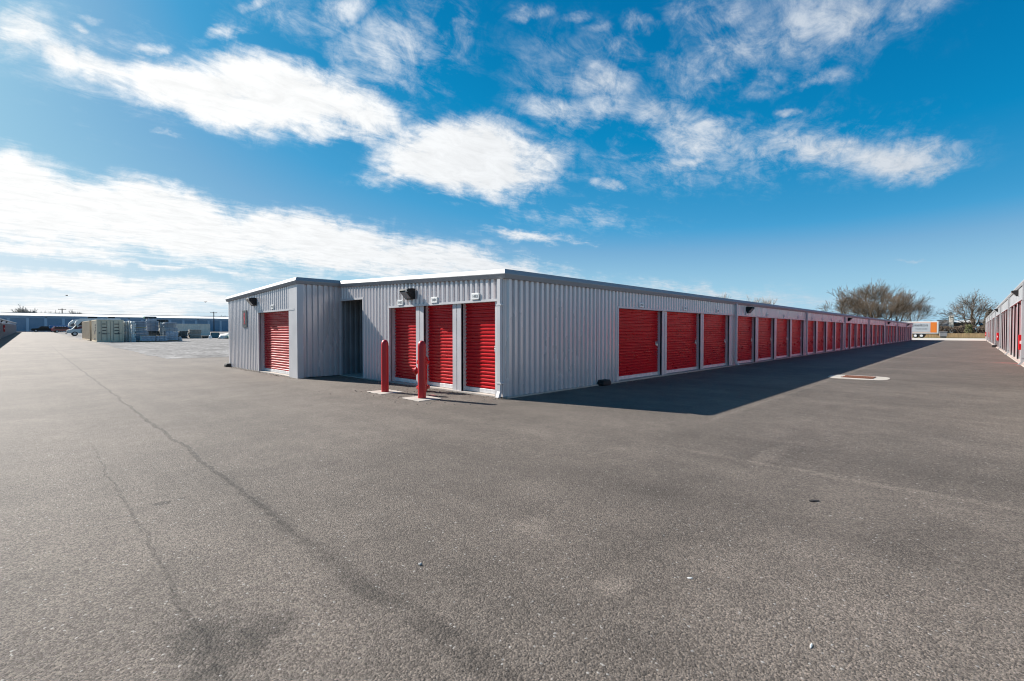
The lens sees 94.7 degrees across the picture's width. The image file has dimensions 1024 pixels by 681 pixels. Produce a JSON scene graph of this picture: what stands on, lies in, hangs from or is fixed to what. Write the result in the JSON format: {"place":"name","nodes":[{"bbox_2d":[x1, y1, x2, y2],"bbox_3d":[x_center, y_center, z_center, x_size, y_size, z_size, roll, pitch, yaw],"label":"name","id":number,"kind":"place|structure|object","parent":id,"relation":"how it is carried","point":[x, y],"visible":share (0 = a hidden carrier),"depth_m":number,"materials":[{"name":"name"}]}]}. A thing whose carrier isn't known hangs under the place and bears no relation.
{"place":"outdoors","nodes":[
{"label":"outdoors","id":0,"kind":"place"},
{"bbox_2d":[54,332,228,358],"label":"gravel lot","id":1,"kind":"structure","parent":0,"point":[198,347],"depth_m":40.82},
{"bbox_2d":[49,325,68,331],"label":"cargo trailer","id":2,"kind":"object","parent":1,"relation":"on","point":[50,326],"visible":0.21,"depth_m":152.12,"materials":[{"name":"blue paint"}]},
{"bbox_2d":[51,327,68,332],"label":"suv","id":3,"kind":"object","parent":1,"relation":"on","point":[56,329],"visible":0.64,"depth_m":136.35,"materials":[{"name":"red paint"}]},
{"bbox_2d":[65,320,88,335],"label":"motorhome","id":4,"kind":"object","parent":1,"relation":"on","point":[76,329],"visible":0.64,"depth_m":88.94,"materials":[{"name":"white paint"}]},
{"bbox_2d":[82,320,91,340],"bbox_3d":[-56.029,-1.339,63.693,12.000,2.500,2.350,1,2,44],"label":"shipping container","id":5,"kind":"object","parent":1,"relation":"on","point":[86,331],"visible":0.44,"depth_m":61.59,"materials":[{"name":"beige metal"}]},
{"bbox_2d":[68,317,120,326],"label":"travel trailer","id":6,"kind":"object","parent":1,"relation":"on","point":[71,323],"visible":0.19,"depth_m":104.02,"materials":[{"name":"white paint"}]},
{"bbox_2d":[91,320,123,341],"bbox_3d":[-48.947,-1.168,57.033,6.242,2.590,2.446,1,2,44],"label":"shipping container","id":7,"kind":"object","parent":1,"relation":"on","point":[107,330],"visible":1,"depth_m":55.03,"materials":[{"name":"beige metal"}]},
{"bbox_2d":[98,321,109,340],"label":"container door","id":8,"kind":"structure","parent":7,"relation":"in","point":[103,326],"depth_m":54.50,"materials":[{"name":"beige paint"}]},
{"bbox_2d":[110,321,121,339],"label":"container door","id":9,"kind":"structure","parent":7,"relation":"in","point":[115,326],"depth_m":55.28,"materials":[{"name":"beige paint"}]},
{"bbox_2d":[124,321,127,341],"bbox_3d":[-46.620,-1.093,56.931,1.210,2.436,0.540,1,2,44],"label":"wrapped pallet","id":10,"kind":"object","parent":1,"relation":"on","point":[125,331],"visible":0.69,"depth_m":56.55,"materials":[{"name":"plastic"}]},
{"bbox_2d":[128,321,130,341],"bbox_3d":[-45.957,-1.112,56.639,1.014,2.493,0.182,1,2,44],"label":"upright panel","id":11,"kind":"object","parent":1,"relation":"on","point":[129,331],"visible":0.96,"depth_m":56.35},
{"bbox_2d":[130,321,135,341],"bbox_3d":[-45.022,-1.058,55.989,1.228,2.428,0.455,1,2,44],"label":"wrapped pallet","id":12,"kind":"object","parent":1,"relation":"on","point":[132,333],"visible":1,"depth_m":55.62,"materials":[{"name":"plastic"}]},
{"bbox_2d":[135,332,148,341],"bbox_3d":[-45.018,-0.479,57.217,1.262,1.211,1.291,1,2,44],"label":"wrapped pallet","id":13,"kind":"object","parent":1,"relation":"on","point":[138,335],"visible":0.34,"depth_m":56.62,"materials":[{"name":"plastic"}]},
{"bbox_2d":[133,327,146,330],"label":"wrapped pallet","id":14,"kind":"object","parent":13,"relation":"on","point":[140,328],"visible":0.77,"depth_m":56.73,"materials":[{"name":"plastic"}]},
{"bbox_2d":[135,321,146,326],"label":"wrapped pallet","id":15,"kind":"object","parent":14,"relation":"on","point":[141,323],"visible":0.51,"depth_m":56.72,"materials":[{"name":"plastic"}]},
{"bbox_2d":[140,335,155,341],"bbox_3d":[-43.324,-0.215,56.094,1.262,0.757,1.390,1,2,44],"label":"wrapped pallet","id":16,"kind":"object","parent":1,"relation":"on","point":[145,338],"visible":1,"depth_m":55.73,"materials":[{"name":"plastic"}]},
{"bbox_2d":[147,331,159,337],"bbox_3d":[-45.401,-0.565,59.691,1.271,1.259,1.144,1,2,44],"label":"wrapped pallet","id":17,"kind":"object","parent":1,"relation":"on","point":[156,333],"visible":0.35,"depth_m":59.27,"materials":[{"name":"grey plastic"}]},
{"bbox_2d":[146,321,158,330],"bbox_3d":[-45.399,-1.843,59.450,1.331,1.253,1.221,1,2,44],"label":"wrapped pallet","id":18,"kind":"object","parent":17,"relation":"on","point":[152,326],"visible":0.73,"depth_m":58.98,"materials":[{"name":"plastic"}]},
{"bbox_2d":[155,336,167,341],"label":"wrapped pallet","id":19,"kind":"object","parent":1,"relation":"on","point":[161,339],"visible":0.84,"depth_m":56.65,"materials":[{"name":"plastic"}]},
{"bbox_2d":[159,322,165,335],"bbox_3d":[-44.962,-1.159,60.555,1.308,2.408,0.730,1,2,44],"label":"wrapped pallet","id":20,"kind":"object","parent":1,"relation":"on","point":[161,329],"visible":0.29,"depth_m":60.02,"materials":[{"name":"plastic"}]},
{"bbox_2d":[164,331,177,340],"bbox_3d":[-43.080,-0.532,59.623,1.255,1.220,1.280,1,2,44],"label":"wrapped pallet","id":21,"kind":"object","parent":1,"relation":"on","point":[172,335],"visible":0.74,"depth_m":59.23,"materials":[{"name":"blue plastic"}]},
{"bbox_2d":[164,328,177,330],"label":"wrapped pallet","id":22,"kind":"object","parent":21,"relation":"on","point":[170,329],"visible":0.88,"depth_m":59.12,"materials":[{"name":"plastic"}]},
{"bbox_2d":[162,323,175,327],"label":"wrapped pallet","id":23,"kind":"object","parent":22,"relation":"on","point":[168,325],"visible":1,"depth_m":59.12,"materials":[{"name":"plastic"}]},
{"bbox_2d":[178,331,188,337],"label":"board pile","id":24,"kind":"object","parent":1,"relation":"on","point":[182,334],"visible":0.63,"depth_m":73.41,"materials":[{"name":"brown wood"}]},
{"bbox_2d":[176,324,209,335],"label":"trailer","id":25,"kind":"object","parent":1,"relation":"on","point":[204,329],"visible":0.6,"depth_m":100.21,"materials":[{"name":"paint"}]},
{"bbox_2d":[188,335,200,337],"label":"wooden crate","id":26,"kind":"object","parent":1,"relation":"on","point":[194,336],"visible":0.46,"depth_m":74.64,"materials":[{"name":"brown wood"}]},
{"bbox_2d":[187,330,200,334],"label":"wooden crate","id":27,"kind":"object","parent":26,"relation":"on","point":[194,332],"visible":0.92,"depth_m":74.64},
{"bbox_2d":[211,332,219,337],"bbox_3d":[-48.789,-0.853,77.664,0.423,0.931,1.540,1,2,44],"label":"car","id":28,"kind":"object","parent":1,"relation":"on","point":[215,334],"visible":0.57,"depth_m":77.59,"materials":[{"name":"white paint"}]},
{"bbox_2d":[218,333,228,338],"bbox_3d":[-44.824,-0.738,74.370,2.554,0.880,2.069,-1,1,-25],"label":"car","id":29,"kind":"object","parent":1,"relation":"on","point":[223,336],"visible":0.53,"depth_m":73.42,"materials":[{"name":"white metal"}]},
{"bbox_2d":[0,332,1023,680],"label":"asphalt road","id":30,"kind":"structure","parent":0,"point":[190,520],"depth_m":3.63,"materials":[{"name":"grey asphalt"}]},
{"bbox_2d":[0,318,16,338],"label":"storage building","id":31,"kind":"structure","parent":30,"relation":"on","point":[10,327],"depth_m":87.08,"materials":[{"name":"silver metal"}]},
{"bbox_2d":[31,326,53,331],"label":"pickup truck","id":32,"kind":"object","parent":30,"relation":"on","point":[44,328],"visible":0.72,"depth_m":145.27,"materials":[{"name":"black paint"}]},
{"bbox_2d":[367,389,401,394],"bbox_3d":[-3.091,1.265,11.484,0.600,0.042,0.700,-1,2,-45],"label":"concrete pad","id":33,"kind":"object","parent":30,"relation":"on","point":[389,392],"visible":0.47,"depth_m":11.35,"materials":[{"name":"grey concrete"}]},
{"bbox_2d":[381,340,388,391],"bbox_3d":[-3.091,0.612,11.471,0.178,1.264,0.178,1,2,44],"label":"bollard","id":34,"kind":"object","parent":33,"relation":"on","point":[384,366],"visible":1,"depth_m":11.40,"materials":[{"name":"red metal"}]},
{"bbox_2d":[413,356,429,390],"bbox_3d":[-2.221,0.777,11.662,0.390,0.950,0.390,1,2,44],"label":"fire hydrant","id":35,"kind":"object","parent":30,"relation":"on","point":[415,370],"visible":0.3,"depth_m":11.60,"materials":[{"name":"red metal"}]},
{"bbox_2d":[403,396,441,401],"bbox_3d":[-1.983,1.286,10.386,0.600,0.042,0.700,-1,2,-44],"label":"concrete pad","id":36,"kind":"object","parent":30,"relation":"on","point":[414,398],"visible":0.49,"depth_m":10.30,"materials":[{"name":"grey concrete"}]},
{"bbox_2d":[418,341,425,398],"bbox_3d":[-1.983,0.633,10.373,0.178,1.264,0.178,1,2,44],"label":"bollard","id":37,"kind":"object","parent":36,"relation":"on","point":[421,369],"visible":1,"depth_m":10.30,"materials":[{"name":"red metal"}]},
{"bbox_2d":[224,352,828,407],"bbox_3d":[5.139,0.955,26.239,15.458,0.024,35.285,1,2,44],"label":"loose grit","id":38,"kind":"object","parent":30,"relation":"on","point":[455,392],"visible":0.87,"depth_m":12.56,"materials":[{"name":"grey gravel"}]},
{"bbox_2d":[225,269,912,398],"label":"storage building","id":39,"kind":"structure","parent":30,"relation":"on","point":[508,334],"depth_m":14.39,"materials":[{"name":"silver metal"}]},
{"bbox_2d":[242,310,246,326],"bbox_3d":[-10.353,-0.837,18.263,0.500,0.660,0.032,1,2,44],"label":"wall sign","id":40,"kind":"object","parent":39,"relation":"attached to","point":[244,317],"visible":1,"depth_m":18.23,"materials":[{"name":"metal"}]},
{"bbox_2d":[245,298,256,305],"bbox_3d":[-9.618,-1.430,17.372,0.380,0.290,0.262,1,2,44],"label":"wall lamp","id":41,"kind":"object","parent":39,"relation":"attached to","point":[252,301],"visible":1,"depth_m":17.29,"materials":[{"name":"black plastic"}]},
{"bbox_2d":[264,311,288,373],"bbox_3d":[-8.090,0.018,16.360,2.880,2.214,0.105,1,2,44],"label":"roller door","id":42,"kind":"structure","parent":39,"relation":"in","point":[276,325],"depth_m":16.49,"materials":[{"name":"red metal"}]},
{"bbox_2d":[397,300,402,304],"bbox_3d":[-3.119,-1.058,13.169,0.260,0.145,0.032,1,2,44],"label":"number plate","id":43,"kind":"object","parent":39,"relation":"attached to","point":[399,302],"visible":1,"depth_m":13.16,"materials":[{"name":"white plastic"}]},
{"bbox_2d":[395,307,415,382],"bbox_3d":[-2.947,0.078,13.317,1.290,2.214,0.105,1,2,44],"label":"roller door","id":44,"kind":"structure","parent":39,"relation":"in","point":[405,318],"depth_m":13.40,"materials":[{"name":"red metal"}]},
{"bbox_2d":[399,288,414,299],"bbox_3d":[-2.827,-1.259,12.720,0.380,0.290,0.262,1,2,44],"label":"wall lamp","id":45,"kind":"object","parent":39,"relation":"attached to","point":[408,293],"visible":1,"depth_m":12.64,"materials":[{"name":"black plastic"}]},
{"bbox_2d":[431,297,437,302],"bbox_3d":[-1.989,-1.036,12.065,0.260,0.145,0.032,1,2,44],"label":"number plate","id":46,"kind":"object","parent":39,"relation":"attached to","point":[434,299],"visible":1,"depth_m":12.04,"materials":[{"name":"white plastic"}]},
{"bbox_2d":[428,305,452,387],"bbox_3d":[-1.796,0.100,12.191,1.230,2.214,0.105,1,2,44],"label":"roller door","id":47,"kind":"structure","parent":39,"relation":"in","point":[440,319],"depth_m":12.25,"materials":[{"name":"red metal"}]},
{"bbox_2d":[471,293,478,299],"bbox_3d":[-0.852,-1.024,10.953,0.260,0.145,0.032,1,2,44],"label":"number plate","id":48,"kind":"object","parent":39,"relation":"attached to","point":[474,296],"visible":1,"depth_m":10.95,"materials":[{"name":"white plastic"}]},
{"bbox_2d":[466,302,494,393],"bbox_3d":[-0.699,0.121,11.118,1.200,2.214,0.105,1,2,44],"label":"roller door","id":49,"kind":"structure","parent":39,"relation":"in","point":[480,318],"depth_m":11.16,"materials":[{"name":"red metal"}]},
{"bbox_2d":[619,309,657,379],"bbox_3d":[3.903,0.050,14.747,0.105,2.214,2.740,1,2,44],"label":"roller door","id":50,"kind":"structure","parent":39,"relation":"in","point":[638,341],"depth_m":14.80,"materials":[{"name":"red metal"}]},
{"bbox_2d":[667,312,696,372],"bbox_3d":[6.057,0.007,16.949,0.105,2.214,2.760,1,2,44],"label":"roller door","id":51,"kind":"structure","parent":39,"relation":"in","point":[681,327],"depth_m":17.02,"materials":[{"name":"red metal"}]},
{"bbox_2d":[703,314,725,367],"bbox_3d":[8.140,-0.035,19.079,0.105,2.214,2.660,1,2,44],"label":"roller door","id":52,"kind":"structure","parent":39,"relation":"in","point":[714,325],"depth_m":19.18,"materials":[{"name":"red metal"}]},
{"bbox_2d":[737,316,752,362],"bbox_3d":[10.517,-0.082,21.510,0.105,2.214,2.580,1,2,44],"label":"roller door","id":53,"kind":"structure","parent":39,"relation":"in","point":[744,347],"depth_m":21.72,"materials":[{"name":"red metal"}]},
{"bbox_2d":[746,306,754,312],"bbox_3d":[10.763,-1.386,21.271,0.262,0.290,0.380,1,2,44],"label":"wall lamp","id":54,"kind":"object","parent":39,"relation":"attached to","point":[749,309],"visible":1,"depth_m":21.18,"materials":[{"name":"black plastic"}]},
{"bbox_2d":[758,318,771,360],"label":"roller door","id":55,"kind":"structure","parent":39,"relation":"in","point":[764,324],"depth_m":23.78,"materials":[{"name":"red metal"}]},
{"bbox_2d":[776,319,787,357],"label":"roller door","id":56,"kind":"structure","parent":39,"relation":"in","point":[781,339],"depth_m":25.92,"materials":[{"name":"red metal"}]},
{"bbox_2d":[792,320,800,355],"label":"roller door","id":57,"kind":"structure","parent":39,"relation":"in","point":[796,324],"depth_m":28.05,"materials":[{"name":"red metal"}]},
{"bbox_2d":[808,321,813,353],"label":"roller door","id":58,"kind":"structure","parent":39,"relation":"in","point":[810,323],"depth_m":30.55,"materials":[{"name":"red metal"}]},
{"bbox_2d":[817,321,823,352],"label":"roller door","id":59,"kind":"structure","parent":39,"relation":"in","point":[820,347],"depth_m":32.54,"materials":[{"name":"red metal"}]},
{"bbox_2d":[827,322,832,350],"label":"roller door","id":60,"kind":"structure","parent":39,"relation":"in","point":[829,327],"depth_m":34.61,"materials":[{"name":"red metal"}]},
{"bbox_2d":[836,323,840,349],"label":"roller door","id":61,"kind":"structure","parent":39,"relation":"in","point":[838,328],"depth_m":36.76,"materials":[{"name":"red metal"}]},
{"bbox_2d":[844,323,848,348],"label":"roller door","id":62,"kind":"structure","parent":39,"relation":"in","point":[847,336],"depth_m":39.35,"materials":[{"name":"red metal"}]},
{"bbox_2d":[851,324,854,347],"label":"roller door","id":63,"kind":"structure","parent":39,"relation":"in","point":[852,325],"depth_m":41.10,"materials":[{"name":"red metal"}]},
{"bbox_2d":[857,324,860,346],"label":"roller door","id":64,"kind":"structure","parent":39,"relation":"in","point":[858,325],"depth_m":43.31,"materials":[{"name":"red metal"}]},
{"bbox_2d":[863,324,865,345],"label":"roller door","id":65,"kind":"structure","parent":39,"relation":"in","point":[864,325],"depth_m":45.52,"materials":[{"name":"red metal"}]},
{"bbox_2d":[873,325,874,344],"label":"roller door","id":66,"kind":"structure","parent":39,"relation":"in","point":[873,325],"depth_m":49.98,"materials":[{"name":"red metal"}]},
{"bbox_2d":[877,325,878,343],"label":"roller door","id":67,"kind":"structure","parent":39,"relation":"in","point":[877,325],"depth_m":51.99,"materials":[{"name":"red metal"}]},
{"bbox_2d":[597,379,610,385],"bbox_3d":[2.529,1.151,12.938,0.221,0.152,0.386,1,2,44],"label":"bait station","id":68,"kind":"object","parent":30,"relation":"on","point":[603,382],"visible":1,"depth_m":12.82,"materials":[{"name":"black plastic"}]},
{"bbox_2d":[828,375,889,380],"bbox_3d":[11.076,1.189,15.071,1.560,0.073,1.600,1,2,44],"label":"storm drain","id":69,"kind":"object","parent":30,"relation":"on","point":[860,377],"visible":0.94,"depth_m":14.91,"materials":[{"name":"concrete"}]},
{"bbox_2d":[985,280,1023,366],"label":"storage building","id":70,"kind":"structure","parent":30,"relation":"on","point":[1006,321],"depth_m":29.06,"materials":[{"name":"silver metal"}]},
{"bbox_2d":[1011,290,1018,295],"bbox_3d":[25.307,-2.375,23.744,0.262,0.290,0.380,1,2,44],"label":"wall lamp","id":71,"kind":"object","parent":70,"relation":"attached to","point":[1015,292],"visible":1,"depth_m":23.59,"materials":[{"name":"black plastic"}]},
{"bbox_2d":[1018,335,1020,349],"bbox_3d":[23.273,0.083,21.580,0.130,0.690,0.348,1,2,44],"label":"extinguisher cabinet","id":72,"kind":"object","parent":70,"relation":"attached to","point":[1019,342],"visible":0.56,"depth_m":21.49,"materials":[{"name":"red metal"}]},
{"bbox_2d":[0,0,1023,326],"label":"sky","id":73,"kind":"structure","parent":0,"point":[158,157],"materials":[{"name":"blue"}]},
{"bbox_2d":[937,320,948,332],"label":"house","id":74,"kind":"structure","parent":0,"point":[943,324],"depth_m":140.36,"materials":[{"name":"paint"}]},
{"bbox_2d":[912,332,976,340],"bbox_3d":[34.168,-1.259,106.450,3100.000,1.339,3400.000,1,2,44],"label":"ground","id":75,"kind":"structure","parent":0,"point":[939,337],"depth_m":113.17,"materials":[{"name":"beige concrete"}]},
{"bbox_2d":[12,304,37,312],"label":"bare tree","id":76,"kind":"object","parent":75,"relation":"on","point":[21,310],"visible":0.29,"depth_m":212.53,"materials":[{"name":"plant"}]},
{"bbox_2d":[0,312,228,331],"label":"vehicle storage building","id":77,"kind":"structure","parent":75,"relation":"on","point":[26,322],"depth_m":170.30,"materials":[{"name":"metal"}]},
{"bbox_2d":[10,318,25,331],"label":"roller door","id":78,"kind":"structure","parent":77,"relation":"in","point":[21,322],"depth_m":156.48,"materials":[{"name":"blue metal"}]},
{"bbox_2d":[29,318,43,331],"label":"roller door","id":79,"kind":"structure","parent":77,"relation":"in","point":[33,322],"depth_m":159.02,"materials":[{"name":"blue metal"}]},
{"bbox_2d":[47,319,61,331],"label":"roller door","id":80,"kind":"structure","parent":77,"relation":"in","point":[49,321],"depth_m":162.28,"materials":[{"name":"blue metal"}]},
{"bbox_2d":[65,319,74,331],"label":"roller door","id":81,"kind":"structure","parent":77,"relation":"in","point":[67,321],"depth_m":164.79,"materials":[{"name":"metal"}]},
{"bbox_2d":[171,320,181,323],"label":"roller door","id":82,"kind":"structure","parent":77,"relation":"in","point":[172,321],"depth_m":187.24,"materials":[{"name":"blue metal"}]},
{"bbox_2d":[185,320,194,323],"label":"roller door","id":83,"kind":"structure","parent":77,"relation":"in","point":[186,321],"depth_m":190.23,"materials":[{"name":"blue metal"}]},
{"bbox_2d":[197,321,206,323],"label":"roller door","id":84,"kind":"structure","parent":77,"relation":"in","point":[198,322],"depth_m":193.30,"materials":[{"name":"blue metal"}]},
{"bbox_2d":[210,321,219,331],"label":"roller door","id":85,"kind":"structure","parent":77,"relation":"in","point":[216,323],"depth_m":196.80,"materials":[{"name":"blue metal"}]},
{"bbox_2d":[222,321,228,331],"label":"roller door","id":86,"kind":"structure","parent":77,"relation":"in","point":[225,325],"depth_m":199.41,"materials":[{"name":"blue metal"}]},
{"bbox_2d":[759,297,775,303],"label":"bare tree","id":87,"kind":"object","parent":75,"relation":"on","point":[770,301],"visible":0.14,"depth_m":128.63,"materials":[{"name":"brown plant"}]},
{"bbox_2d":[817,286,883,317],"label":"bare tree","id":88,"kind":"object","parent":75,"relation":"on","point":[844,306],"visible":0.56,"depth_m":147.44,"materials":[{"name":"brown plant"}]},
{"bbox_2d":[834,279,910,318],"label":"bare tree","id":89,"kind":"object","parent":75,"relation":"on","point":[865,293],"visible":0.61,"depth_m":156.14,"materials":[{"name":"brown plant"}]},
{"bbox_2d":[849,293,904,320],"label":"bare tree","id":90,"kind":"object","parent":75,"relation":"on","point":[865,307],"visible":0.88,"depth_m":138.02,"materials":[{"name":"brown plant"}]},
{"bbox_2d":[860,289,934,321],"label":"bare tree","id":91,"kind":"object","parent":75,"relation":"on","point":[902,305],"visible":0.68,"depth_m":139.46,"materials":[{"name":"brown plant"}]},
{"bbox_2d":[891,291,940,321],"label":"bare tree","id":92,"kind":"object","parent":75,"relation":"on","point":[924,309],"visible":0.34,"depth_m":158.15,"materials":[{"name":"brown plant"}]},
{"bbox_2d":[907,321,938,337],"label":"semi trailer","id":93,"kind":"object","parent":75,"relation":"on","point":[921,329],"visible":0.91,"depth_m":106.32,"materials":[{"name":"orange paint"}]},
{"bbox_2d":[939,332,946,337],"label":"utility box","id":94,"kind":"object","parent":75,"relation":"on","point":[943,335],"visible":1,"depth_m":107.40,"materials":[{"name":"grey paint"}]},
{"bbox_2d":[912,333,984,337],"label":"board fence","id":95,"kind":"object","parent":75,"relation":"on","point":[973,335],"visible":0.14,"depth_m":107.72,"materials":[{"name":"beige wood"}]},
{"bbox_2d":[938,325,984,336],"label":"hedge","id":96,"kind":"object","parent":75,"relation":"on","point":[977,329],"visible":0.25,"depth_m":110.89,"materials":[{"name":"green plant"}]},
{"bbox_2d":[938,289,998,331],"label":"bare tree","id":97,"kind":"object","parent":75,"relation":"on","point":[972,306],"visible":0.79,"depth_m":127.61,"materials":[{"name":"brown plant"}]},
{"bbox_2d":[964,324,973,332],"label":"shrub","id":98,"kind":"object","parent":75,"relation":"on","point":[970,326],"visible":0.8,"depth_m":108.11,"materials":[{"name":"green plant"}]},
{"bbox_2d":[912,338,985,340],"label":"concrete apron","id":99,"kind":"object","parent":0,"point":[974,339],"visible":0.25,"depth_m":84.59,"materials":[{"name":"beige concrete"}]},
{"bbox_2d":[949,316,953,332],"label":"pale column","id":100,"kind":"structure","parent":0,"point":[952,321],"depth_m":129.76,"materials":[{"name":"paint"}]},
{"bbox_2d":[954,320,976,332],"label":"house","id":101,"kind":"structure","parent":0,"point":[956,321],"depth_m":142.30,"materials":[{"name":"white brick"}]},
{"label":"wrapped pallet","id":102,"kind":"object","parent":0,"visible":0},
{"bbox_2d":[143,316,156,318],"bbox_3d":[-45.504,-2.878,59.236,1.245,0.259,1.192,1,2,44],"label":"board bundle","id":103,"kind":"object","parent":102,"relation":"on","point":[147,317],"visible":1,"depth_m":58.82,"materials":[{"name":"white"}]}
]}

